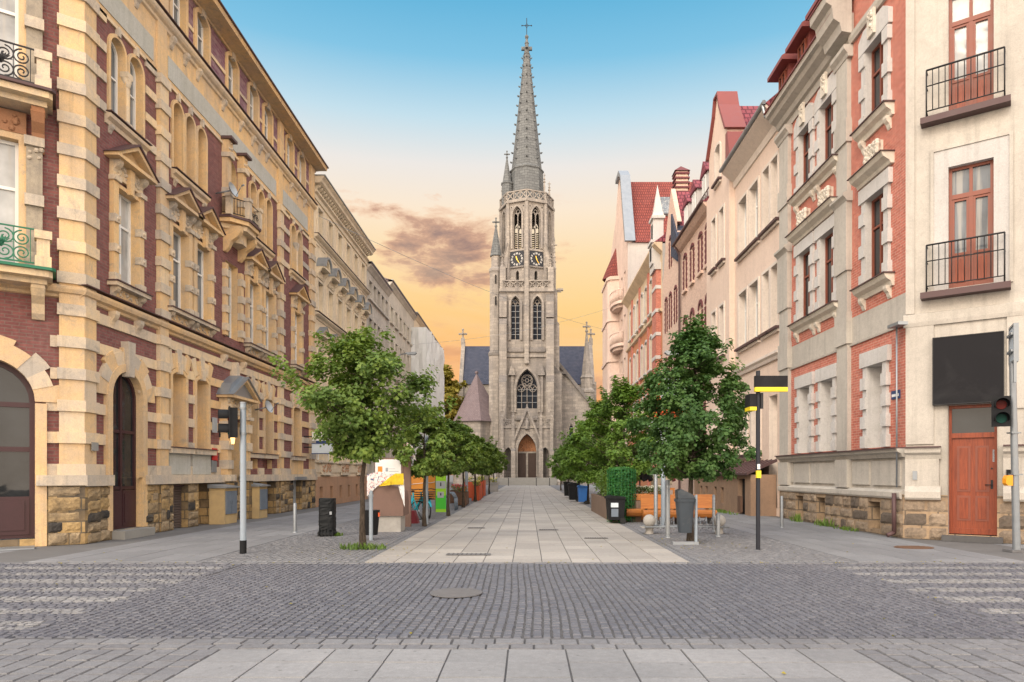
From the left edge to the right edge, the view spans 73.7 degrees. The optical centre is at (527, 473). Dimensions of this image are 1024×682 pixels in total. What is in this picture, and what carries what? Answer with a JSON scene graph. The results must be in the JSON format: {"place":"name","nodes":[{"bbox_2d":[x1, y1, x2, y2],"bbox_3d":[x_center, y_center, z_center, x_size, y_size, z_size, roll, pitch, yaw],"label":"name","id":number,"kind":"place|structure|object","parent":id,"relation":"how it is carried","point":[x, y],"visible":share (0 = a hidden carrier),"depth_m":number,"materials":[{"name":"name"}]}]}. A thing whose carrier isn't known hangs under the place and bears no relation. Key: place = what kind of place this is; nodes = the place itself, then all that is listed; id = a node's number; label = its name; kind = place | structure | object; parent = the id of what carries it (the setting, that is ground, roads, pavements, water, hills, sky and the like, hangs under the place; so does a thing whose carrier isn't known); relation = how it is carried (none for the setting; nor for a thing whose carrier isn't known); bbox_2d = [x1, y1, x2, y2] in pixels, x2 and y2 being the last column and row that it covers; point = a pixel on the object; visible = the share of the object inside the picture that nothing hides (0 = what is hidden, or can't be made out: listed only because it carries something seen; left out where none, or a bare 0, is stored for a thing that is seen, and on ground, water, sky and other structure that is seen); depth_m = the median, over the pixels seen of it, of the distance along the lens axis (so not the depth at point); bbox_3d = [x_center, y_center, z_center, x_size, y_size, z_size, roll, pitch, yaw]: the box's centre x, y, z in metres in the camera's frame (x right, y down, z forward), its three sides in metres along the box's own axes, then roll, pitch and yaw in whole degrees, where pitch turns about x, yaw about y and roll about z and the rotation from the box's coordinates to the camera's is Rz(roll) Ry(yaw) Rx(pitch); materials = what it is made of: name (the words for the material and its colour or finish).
{"place":"outdoors","nodes":[
{"label":"outdoors","id":0,"kind":"place"},
{"bbox_2d":[30,506,368,562],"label":"slab path","id":1,"kind":"structure","parent":0,"point":[199,546],"depth_m":16.25,"materials":[{"name":"grey stone"}]},
{"bbox_2d":[0,485,456,561],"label":"paved ground","id":2,"kind":"structure","parent":0,"point":[39,553],"depth_m":15.98,"materials":[{"name":"grey stone"}]},
{"bbox_2d":[0,0,328,550],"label":"corner house","id":3,"kind":"structure","parent":2,"relation":"on","point":[157,301],"depth_m":18.56,"materials":[{"name":"beige stone"}]},
{"bbox_2d":[0,0,43,83],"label":"window","id":4,"kind":"structure","parent":3,"relation":"in","point":[21,21],"depth_m":15.41,"materials":[{"name":"glass"}]},
{"bbox_2d":[0,107,44,264],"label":"window","id":5,"kind":"structure","parent":3,"relation":"in","point":[21,163],"depth_m":15.40,"materials":[{"name":"paint"}]},
{"bbox_2d":[107,26,127,120],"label":"window","id":6,"kind":"structure","parent":3,"relation":"in","point":[112,59],"depth_m":17.61,"materials":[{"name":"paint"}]},
{"bbox_2d":[113,374,135,529],"bbox_3d":[-10.610,-0.610,17.800,0.100,4.080,1.360,0,0,0],"label":"shop door","id":7,"kind":"structure","parent":3,"relation":"in","point":[124,396],"depth_m":17.99,"materials":[{"name":"brown wood"}]},
{"bbox_2d":[103,144,159,306],"bbox_3d":[-10.438,-6.535,17.830,0.683,4.130,1.890,0,0,0],"label":"window","id":8,"kind":"structure","parent":3,"relation":"in","point":[129,165],"depth_m":17.86,"materials":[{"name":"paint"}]},
{"bbox_2d":[127,47,144,137],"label":"window","id":9,"kind":"structure","parent":3,"relation":"in","point":[136,52],"depth_m":18.53,"materials":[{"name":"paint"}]},
{"bbox_2d":[169,0,188,37],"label":"window","id":10,"kind":"structure","parent":3,"relation":"in","point":[174,5],"depth_m":20.87,"materials":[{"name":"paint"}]},
{"bbox_2d":[165,187,205,327],"bbox_3d":[-10.438,-6.535,20.500,0.683,4.130,1.890,0,0,0],"label":"window","id":11,"kind":"structure","parent":3,"relation":"in","point":[184,206],"depth_m":20.74,"materials":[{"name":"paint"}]},
{"bbox_2d":[193,7,210,65],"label":"window","id":12,"kind":"structure","parent":3,"relation":"in","point":[197,26],"depth_m":22.18,"materials":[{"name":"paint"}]},
{"bbox_2d":[191,206,225,337],"bbox_3d":[-10.438,-6.535,21.970,0.683,4.130,1.890,0,0,0],"label":"window","id":13,"kind":"structure","parent":3,"relation":"in","point":[208,230],"depth_m":22.22,"materials":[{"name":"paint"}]},
{"bbox_2d":[225,51,239,103],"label":"window","id":14,"kind":"structure","parent":3,"relation":"in","point":[228,68],"depth_m":24.48,"materials":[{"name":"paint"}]},
{"bbox_2d":[222,262,245,342],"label":"window","id":15,"kind":"structure","parent":3,"relation":"in","point":[226,270],"depth_m":24.69,"materials":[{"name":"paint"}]},
{"bbox_2d":[247,81,259,128],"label":"window","id":16,"kind":"structure","parent":3,"relation":"in","point":[249,94],"depth_m":26.34,"materials":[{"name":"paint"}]},
{"bbox_2d":[246,375,264,457],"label":"window","id":17,"kind":"structure","parent":3,"relation":"in","point":[257,384],"depth_m":26.44,"materials":[{"name":"paint"}]},
{"bbox_2d":[244,248,271,357],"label":"window","id":18,"kind":"structure","parent":3,"relation":"in","point":[256,262],"depth_m":26.06,"materials":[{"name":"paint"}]},
{"bbox_2d":[262,102,273,146],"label":"window","id":19,"kind":"structure","parent":3,"relation":"in","point":[264,116],"depth_m":27.85,"materials":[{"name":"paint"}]},
{"bbox_2d":[261,381,278,458],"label":"window","id":20,"kind":"structure","parent":3,"relation":"in","point":[268,391],"depth_m":27.50,"materials":[{"name":"paint"}]},
{"bbox_2d":[261,261,284,363],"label":"window","id":21,"kind":"structure","parent":3,"relation":"in","point":[271,280],"depth_m":27.76,"materials":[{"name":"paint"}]},
{"bbox_2d":[290,391,305,460],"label":"window","id":22,"kind":"structure","parent":3,"relation":"in","point":[292,396],"depth_m":30.62,"materials":[{"name":"paint"}]},
{"bbox_2d":[289,284,310,375],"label":"window","id":23,"kind":"structure","parent":3,"relation":"in","point":[300,297],"depth_m":30.95,"materials":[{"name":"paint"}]},
{"bbox_2d":[304,432,332,453],"bbox_3d":[-9.815,-1.440,32.060,1.370,1.020,0.140,0,0,0],"label":"light box sign","id":24,"kind":"object","parent":3,"relation":"attached to","point":[318,449],"visible":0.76,"depth_m":32.00,"materials":[{"name":"white paint"}]},
{"bbox_2d":[207,484,239,523],"bbox_3d":[-10.090,0.990,22.750,0.620,1.320,1.110,0,0,0],"label":"meter cabinet","id":25,"kind":"object","parent":2,"relation":"on","point":[222,503],"visible":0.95,"depth_m":22.27,"materials":[{"name":"metal"}]},
{"bbox_2d":[251,482,270,518],"bbox_3d":[-10.090,0.990,25.550,0.620,1.320,0.960,0,0,0],"label":"meter cabinet","id":26,"kind":"object","parent":2,"relation":"on","point":[259,500],"visible":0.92,"depth_m":25.19,"materials":[{"name":"metal"}]},
{"bbox_2d":[314,174,375,506],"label":"cream house","id":27,"kind":"structure","parent":2,"relation":"on","point":[343,292],"depth_m":37.34,"materials":[{"name":"paint"}]},
{"bbox_2d":[316,257,332,317],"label":"window","id":28,"kind":"structure","parent":27,"relation":"in","point":[324,264],"depth_m":34.52,"materials":[{"name":"stone"}]},
{"bbox_2d":[327,268,341,324],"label":"window","id":29,"kind":"structure","parent":27,"relation":"in","point":[333,279],"depth_m":36.24,"materials":[{"name":"stone"}]},
{"bbox_2d":[336,278,350,331],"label":"window","id":30,"kind":"structure","parent":27,"relation":"in","point":[344,287],"depth_m":38.15,"materials":[{"name":"stone"}]},
{"bbox_2d":[345,287,358,331],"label":"window","id":31,"kind":"structure","parent":27,"relation":"in","point":[353,295],"depth_m":39.64,"materials":[{"name":"stone"}]},
{"bbox_2d":[367,261,392,498],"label":"sooty house","id":32,"kind":"structure","parent":2,"relation":"on","point":[380,289],"depth_m":47.63,"materials":[{"name":"paint"}]},
{"bbox_2d":[385,278,417,457],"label":"grey house","id":33,"kind":"structure","parent":2,"relation":"on","point":[402,315],"depth_m":56.08,"materials":[{"name":"paint"}]},
{"bbox_2d":[411,327,444,465],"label":"scaffold","id":34,"kind":"object","parent":2,"relation":"on","point":[431,351],"visible":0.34,"depth_m":61.78,"materials":[{"name":"fabric"}]},
{"bbox_2d":[199,485,504,562],"bbox_3d":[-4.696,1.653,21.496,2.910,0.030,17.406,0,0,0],"label":"sett pavement","id":35,"kind":"structure","parent":0,"point":[312,543],"depth_m":15.25,"materials":[{"name":"grey stone"}]},
{"bbox_2d":[218,402,246,553],"bbox_3d":[-6.048,0.085,14.006,0.538,3.130,0.340,0,0,-27],"label":"traffic light","id":36,"kind":"object","parent":35,"relation":"on","point":[230,414],"visible":1,"depth_m":14.02,"materials":[{"name":"black plastic"}]},
{"bbox_2d":[317,498,336,536],"bbox_3d":[-5.296,1.145,18.096,0.477,1.009,0.472,0,0,0],"label":"wrapped bin","id":37,"kind":"object","parent":35,"relation":"on","point":[327,517],"visible":1,"depth_m":17.90,"materials":[{"name":"plastic"}]},
{"bbox_2d":[267,325,457,546],"bbox_3d":[-3.908,-0.798,15.182,3.784,4.908,4.282,0,0,19],"label":"street tree","id":38,"kind":"object","parent":35,"relation":"on","point":[360,436],"visible":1,"depth_m":14.63,"materials":[{"name":"green plant"}]},
{"bbox_2d":[365,490,379,540],"bbox_3d":[-3.905,1.030,17.090,0.430,1.240,0.499,0,0,0],"label":"litter bin","id":39,"kind":"object","parent":35,"relation":"on","point":[372,516],"visible":0.95,"depth_m":16.97,"materials":[{"name":"black plastic"}]},
{"bbox_2d":[372,485,408,531],"bbox_3d":[-3.960,0.980,19.695,0.920,1.340,0.910,0,0,0],"label":"utility crate","id":40,"kind":"object","parent":35,"relation":"on","point":[388,503],"visible":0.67,"depth_m":19.24,"materials":[{"name":"concrete"}]},
{"bbox_2d":[367,472,404,506],"bbox_3d":[-3.970,0.433,19.174,1.060,0.994,0.092,0,0,0],"label":"banner","id":41,"kind":"object","parent":40,"relation":"hanging from","point":[375,480],"visible":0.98,"depth_m":19.17,"materials":[{"name":"white paint"}]},
{"bbox_2d":[374,443,410,526],"bbox_3d":[-4.185,0.350,21.240,1.130,2.600,0.120,0,0,0],"label":"poster board","id":42,"kind":"object","parent":35,"relation":"on","point":[390,465],"visible":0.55,"depth_m":21.19,"materials":[{"name":"white paint"}]},
{"bbox_2d":[386,401,464,525],"bbox_3d":[-3.231,-0.328,21.566,2.426,3.963,2.444,0,0,34],"label":"street tree","id":43,"kind":"object","parent":35,"relation":"on","point":[428,456],"visible":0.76,"depth_m":21.18,"materials":[{"name":"green plant"}]},
{"bbox_2d":[436,476,445,511],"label":"info pillar","id":44,"kind":"structure","parent":35,"relation":"on","point":[440,494],"depth_m":29.30,"materials":[{"name":"metal"}]},
{"bbox_2d":[357,485,505,562],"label":"gutter path","id":45,"kind":"structure","parent":0,"point":[365,559],"depth_m":17.50,"materials":[{"name":"grey stone"}]},
{"bbox_2d":[416,416,479,515],"bbox_3d":[-3.132,-0.328,26.865,2.620,3.963,2.640,0,0,0],"label":"street tree","id":46,"kind":"object","parent":45,"relation":"on","point":[454,467],"visible":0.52,"depth_m":26.58,"materials":[{"name":"green plant"}]},
{"bbox_2d":[441,420,490,507],"bbox_3d":[-3.226,-0.526,33.580,2.884,4.359,2.863,0,0,11],"label":"street tree","id":47,"kind":"object","parent":45,"relation":"on","point":[482,454],"visible":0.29,"depth_m":33.51,"materials":[{"name":"green plant"}]},
{"bbox_2d":[468,436,505,501],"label":"street tree","id":48,"kind":"object","parent":45,"relation":"on","point":[488,449],"visible":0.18,"depth_m":40.12,"materials":[{"name":"green plant"}]},
{"bbox_2d":[12,475,996,562],"bbox_3d":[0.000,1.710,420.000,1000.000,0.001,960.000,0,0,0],"label":"ground","id":49,"kind":"structure","parent":0,"point":[451,479],"depth_m":18.05,"materials":[{"name":"grey stone"}]},
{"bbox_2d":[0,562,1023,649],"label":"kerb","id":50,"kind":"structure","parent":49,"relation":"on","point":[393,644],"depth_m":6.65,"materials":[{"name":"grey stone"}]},
{"bbox_2d":[0,563,1023,649],"bbox_3d":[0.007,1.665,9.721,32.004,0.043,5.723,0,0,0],"label":"road","id":51,"kind":"structure","parent":0,"point":[155,615],"depth_m":8.89,"materials":[{"name":"grey stone"}]},
{"bbox_2d":[430,588,481,597],"bbox_3d":[-0.980,1.633,9.400,0.720,0.017,0.720,0,0,0],"label":"manhole cover","id":52,"kind":"object","parent":51,"relation":"on","point":[455,592],"visible":1,"depth_m":9.38,"materials":[{"name":"metal"}]},
{"bbox_2d":[0,649,1023,681],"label":"square pavement","id":53,"kind":"structure","parent":0,"point":[24,669],"depth_m":5.91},
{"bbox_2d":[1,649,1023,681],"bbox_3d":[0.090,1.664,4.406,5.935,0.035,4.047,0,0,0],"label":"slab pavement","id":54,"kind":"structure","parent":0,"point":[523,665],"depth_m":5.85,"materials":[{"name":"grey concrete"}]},
{"bbox_2d":[221,0,814,401],"label":"sky","id":55,"kind":"structure","parent":0,"point":[410,108],"materials":[{"name":"blue"}]},
{"bbox_2d":[365,485,688,562],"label":"pedestrian street","id":56,"kind":"structure","parent":0,"point":[425,545],"depth_m":17.95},
{"bbox_2d":[551,486,697,561],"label":"gutter path","id":57,"kind":"structure","parent":0,"point":[687,558],"depth_m":16.24,"materials":[{"name":"grey stone"}]},
{"bbox_2d":[604,495,625,523],"bbox_3d":[2.953,1.183,22.894,0.679,0.927,0.684,0,0,0],"label":"wheelie bin","id":58,"kind":"object","parent":57,"relation":"on","point":[615,507],"visible":1,"depth_m":22.58,"materials":[{"name":"black plastic"}]},
{"bbox_2d":[622,185,665,493],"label":"orange house","id":59,"kind":"structure","parent":0,"point":[642,301],"depth_m":54.23,"materials":[{"name":"paint"}]},
{"bbox_2d":[672,161,708,493],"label":"rose brick house","id":60,"kind":"structure","parent":0,"point":[689,244],"depth_m":39.40,"materials":[{"name":"beige paint"}]},
{"bbox_2d":[550,485,855,562],"bbox_3d":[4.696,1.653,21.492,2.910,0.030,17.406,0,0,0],"label":"sett pavement","id":61,"kind":"structure","parent":0,"point":[747,551],"depth_m":15.07,"materials":[{"name":"grey stone"}]},
{"bbox_2d":[553,421,619,503],"bbox_3d":[3.399,-0.708,37.490,3.915,4.729,3.038,0,0,14],"label":"street tree","id":62,"kind":"object","parent":61,"relation":"on","point":[578,472],"visible":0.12,"depth_m":37.43,"materials":[{"name":"green plant"}]},
{"bbox_2d":[557,394,635,482],"bbox_3d":[3.322,-0.970,30.952,3.376,5.254,4.350,0,0,33],"label":"street tree","id":63,"kind":"object","parent":61,"relation":"on","point":[575,460],"visible":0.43,"depth_m":30.64,"materials":[{"name":"green plant"}]},
{"bbox_2d":[591,469,640,521],"bbox_3d":[3.368,0.718,27.000,1.064,1.863,7.200,0,0,0],"label":"plank planter","id":64,"kind":"object","parent":61,"relation":"on","point":[598,503],"visible":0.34,"depth_m":27.07,"materials":[{"name":"brown wood"}]},
{"bbox_2d":[567,375,667,484],"bbox_3d":[3.497,-0.970,24.998,4.143,5.254,3.215,0,0,0],"label":"street tree","id":65,"kind":"object","parent":61,"relation":"on","point":[625,396],"visible":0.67,"depth_m":24.81,"materials":[{"name":"green plant"}]},
{"bbox_2d":[607,466,636,522],"bbox_3d":[3.252,0.701,23.601,1.059,1.955,1.072,0,0,0],"label":"netted bush","id":66,"kind":"object","parent":61,"relation":"on","point":[623,485],"visible":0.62,"depth_m":23.26,"materials":[{"name":"green plant"}]},
{"bbox_2d":[640,495,676,523],"bbox_3d":[4.430,1.170,22.425,1.340,0.960,0.650,0,0,0],"label":"bench","id":67,"kind":"object","parent":61,"relation":"on","point":[647,501],"visible":0.48,"depth_m":22.61,"materials":[{"name":"brown wood"}]},
{"bbox_2d":[664,480,670,537],"bbox_3d":[3.620,0.900,17.600,0.180,1.500,0.180,0,0,0],"label":"bollard","id":68,"kind":"object","parent":61,"relation":"on","point":[667,508],"visible":0.99,"depth_m":17.55,"materials":[{"name":"metal"}]},
{"bbox_2d":[639,514,729,533],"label":"bollards","id":69,"kind":"object","parent":61,"relation":"on","point":[649,521],"visible":0.62,"depth_m":18.68,"materials":[{"name":"concrete"}]},
{"bbox_2d":[671,489,698,544],"bbox_3d":[3.680,1.000,15.950,0.600,1.300,0.420,0,0,0],"label":"litter bin","id":70,"kind":"object","parent":61,"relation":"on","point":[685,501],"visible":1,"depth_m":15.81,"materials":[{"name":"metal"}]},
{"bbox_2d":[622,313,761,540],"bbox_3d":[3.923,-1.138,16.175,3.123,5.582,3.184,0,0,0],"label":"street tree","id":71,"kind":"object","parent":61,"relation":"on","point":[693,347],"visible":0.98,"depth_m":15.91,"materials":[{"name":"green plant"}]},
{"bbox_2d":[693,494,716,523],"bbox_3d":[5.690,1.170,22.625,1.020,0.960,0.650,0,0,0],"label":"bench","id":72,"kind":"object","parent":61,"relation":"on","point":[705,501],"visible":0.38,"depth_m":22.81,"materials":[{"name":"brown wood"}]},
{"bbox_2d":[745,371,787,549],"bbox_3d":[5.205,-0.290,14.890,0.790,3.880,0.420,0,0,0],"label":"information post","id":73,"kind":"object","parent":61,"relation":"on","point":[753,402],"visible":1,"depth_m":14.76,"materials":[{"name":"black metal"}]},
{"bbox_2d":[642,493,1023,560],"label":"paved ground","id":74,"kind":"structure","parent":0,"point":[989,549],"depth_m":15.55,"materials":[{"name":"grey stone"}]},
{"bbox_2d":[601,171,691,450],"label":"tall rose house","id":75,"kind":"structure","parent":74,"relation":"on","point":[632,229],"depth_m":69.62,"materials":[{"name":"paint"}]},
{"bbox_2d":[663,166,689,494],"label":"gabled brick house","id":76,"kind":"structure","parent":74,"relation":"on","point":[679,190],"depth_m":46.28,"materials":[{"name":"brick"}]},
{"bbox_2d":[694,91,779,516],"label":"pink house","id":77,"kind":"structure","parent":74,"relation":"on","point":[742,156],"depth_m":29.70,"materials":[{"name":"paint"}]},
{"bbox_2d":[708,214,716,276],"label":"window","id":78,"kind":"structure","parent":77,"relation":"in","point":[713,270],"depth_m":34.43,"materials":[{"name":"beige stone"}]},
{"bbox_2d":[715,202,725,267],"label":"window","id":79,"kind":"structure","parent":77,"relation":"in","point":[721,261],"depth_m":32.95,"materials":[{"name":"beige stone"}]},
{"bbox_2d":[734,190,747,263],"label":"window","id":80,"kind":"structure","parent":77,"relation":"in","point":[743,254],"depth_m":30.82,"materials":[{"name":"beige stone"}]},
{"bbox_2d":[734,285,747,353],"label":"window","id":81,"kind":"structure","parent":77,"relation":"in","point":[741,348],"depth_m":30.89,"materials":[{"name":"beige stone"}]},
{"bbox_2d":[744,175,759,252],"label":"window","id":82,"kind":"structure","parent":77,"relation":"in","point":[751,245],"depth_m":29.47,"materials":[{"name":"beige stone"}]},
{"bbox_2d":[744,276,759,347],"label":"window","id":83,"kind":"structure","parent":77,"relation":"in","point":[752,342],"depth_m":29.57,"materials":[{"name":"beige stone"}]},
{"bbox_2d":[757,161,769,239],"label":"window","id":84,"kind":"structure","parent":77,"relation":"in","point":[763,233],"depth_m":28.01,"materials":[{"name":"beige stone"}]},
{"bbox_2d":[757,266,769,339],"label":"window","id":85,"kind":"structure","parent":77,"relation":"in","point":[762,336],"depth_m":28.01,"materials":[{"name":"beige stone"}]},
{"bbox_2d":[765,149,778,231],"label":"window","id":86,"kind":"structure","parent":77,"relation":"in","point":[773,223],"depth_m":26.74,"materials":[{"name":"beige stone"}]},
{"bbox_2d":[765,260,778,335],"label":"window","id":87,"kind":"structure","parent":77,"relation":"in","point":[772,330],"depth_m":27.07,"materials":[{"name":"beige stone"}]},
{"bbox_2d":[763,0,1023,543],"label":"brick corner house","id":88,"kind":"structure","parent":74,"relation":"on","point":[899,137],"depth_m":17.85,"materials":[{"name":"beige paint"}]},
{"bbox_2d":[784,207,815,342],"bbox_3d":[9.650,-6.940,23.750,0.700,4.500,1.900,0,0,0],"label":"window","id":89,"kind":"structure","parent":88,"relation":"in","point":[801,237],"depth_m":23.89,"materials":[{"name":"beige stone"}]},
{"bbox_2d":[787,102,815,215],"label":"window","id":90,"kind":"structure","parent":88,"relation":"in","point":[805,119],"depth_m":23.84,"materials":[{"name":"beige stone"}]},
{"bbox_2d":[804,185,837,332],"bbox_3d":[9.650,-6.940,21.980,0.700,4.500,1.900,0,0,0],"label":"window","id":91,"kind":"structure","parent":88,"relation":"in","point":[822,218],"depth_m":22.20,"materials":[{"name":"grey stone"}]},
{"bbox_2d":[807,71,837,195],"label":"window","id":92,"kind":"structure","parent":88,"relation":"in","point":[823,171],"depth_m":22.19,"materials":[{"name":"beige stone"}]},
{"bbox_2d":[846,138,894,310],"bbox_3d":[9.650,-6.940,18.950,0.700,4.500,1.900,0,0,0],"label":"window","id":93,"kind":"structure","parent":88,"relation":"in","point":[875,175],"depth_m":18.92,"materials":[{"name":"beige stone"}]},
{"bbox_2d":[849,6,894,152],"bbox_3d":[9.690,-11.030,18.950,0.620,3.640,1.900,0,0,0],"label":"window","id":94,"kind":"structure","parent":88,"relation":"in","point":[879,25],"depth_m":18.92,"materials":[{"name":"beige stone"}]},
{"bbox_2d":[932,331,1003,405],"bbox_3d":[10.720,-2.550,16.633,1.470,1.680,0.100,0,0,36],"label":"signboard","id":95,"kind":"object","parent":88,"relation":"attached to","point":[967,368],"visible":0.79,"depth_m":16.60,"materials":[{"name":"black metal"}]},
{"bbox_2d":[949,159,993,287],"bbox_3d":[10.925,-6.100,16.812,0.930,3.000,0.110,0,0,36],"label":"balcony window","id":96,"kind":"structure","parent":88,"relation":"in","point":[971,187],"depth_m":16.77,"materials":[{"name":"brown wood"}]},
{"bbox_2d":[949,0,993,109],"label":"balcony window","id":97,"kind":"structure","parent":88,"relation":"in","point":[971,22],"depth_m":16.78,"materials":[{"name":"brown wood"}]},
{"bbox_2d":[949,404,996,534],"bbox_3d":[10.983,-0.105,16.833,1.000,3.190,0.127,0,0,36],"label":"house door","id":98,"kind":"structure","parent":88,"relation":"in","point":[972,438],"depth_m":16.84,"materials":[{"name":"brown wood"}]},
{"bbox_2d":[991,322,1023,552],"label":"traffic light","id":99,"kind":"object","parent":74,"relation":"on","point":[1003,411],"visible":1,"depth_m":14.37,"materials":[{"name":"metal"}]},
{"bbox_2d":[694,508,1023,562],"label":"slab path","id":100,"kind":"structure","parent":0,"point":[855,546],"depth_m":16.11,"materials":[{"name":"grey concrete"}]},
{"label":"church forecourt","id":101,"kind":"structure","parent":0,"visible":0},
{"bbox_2d":[443,364,467,460],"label":"park tree","id":102,"kind":"object","parent":101,"relation":"on","point":[452,388],"visible":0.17,"depth_m":106.25,"materials":[{"name":"green plant"}]},
{"bbox_2d":[453,18,595,484],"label":"gothic church","id":103,"kind":"structure","parent":101,"relation":"on","point":[525,392],"depth_m":104.55,"materials":[{"name":"stone"}]},
{"bbox_2d":[511,297,519,339],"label":"window","id":104,"kind":"structure","parent":103,"relation":"in","point":[515,307],"depth_m":104.57,"materials":[{"name":"glass"}]},
{"bbox_2d":[516,370,537,407],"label":"window","id":105,"kind":"structure","parent":103,"relation":"in","point":[526,388],"depth_m":104.77,"materials":[{"name":"glass"}]},
{"bbox_2d":[518,453,535,476],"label":"church door","id":106,"kind":"structure","parent":103,"relation":"in","point":[521,456],"depth_m":102.82,"materials":[{"name":"brown wood"}]},
{"bbox_2d":[533,297,541,339],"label":"window","id":107,"kind":"structure","parent":103,"relation":"in","point":[537,304],"depth_m":104.57,"materials":[{"name":"glass"}]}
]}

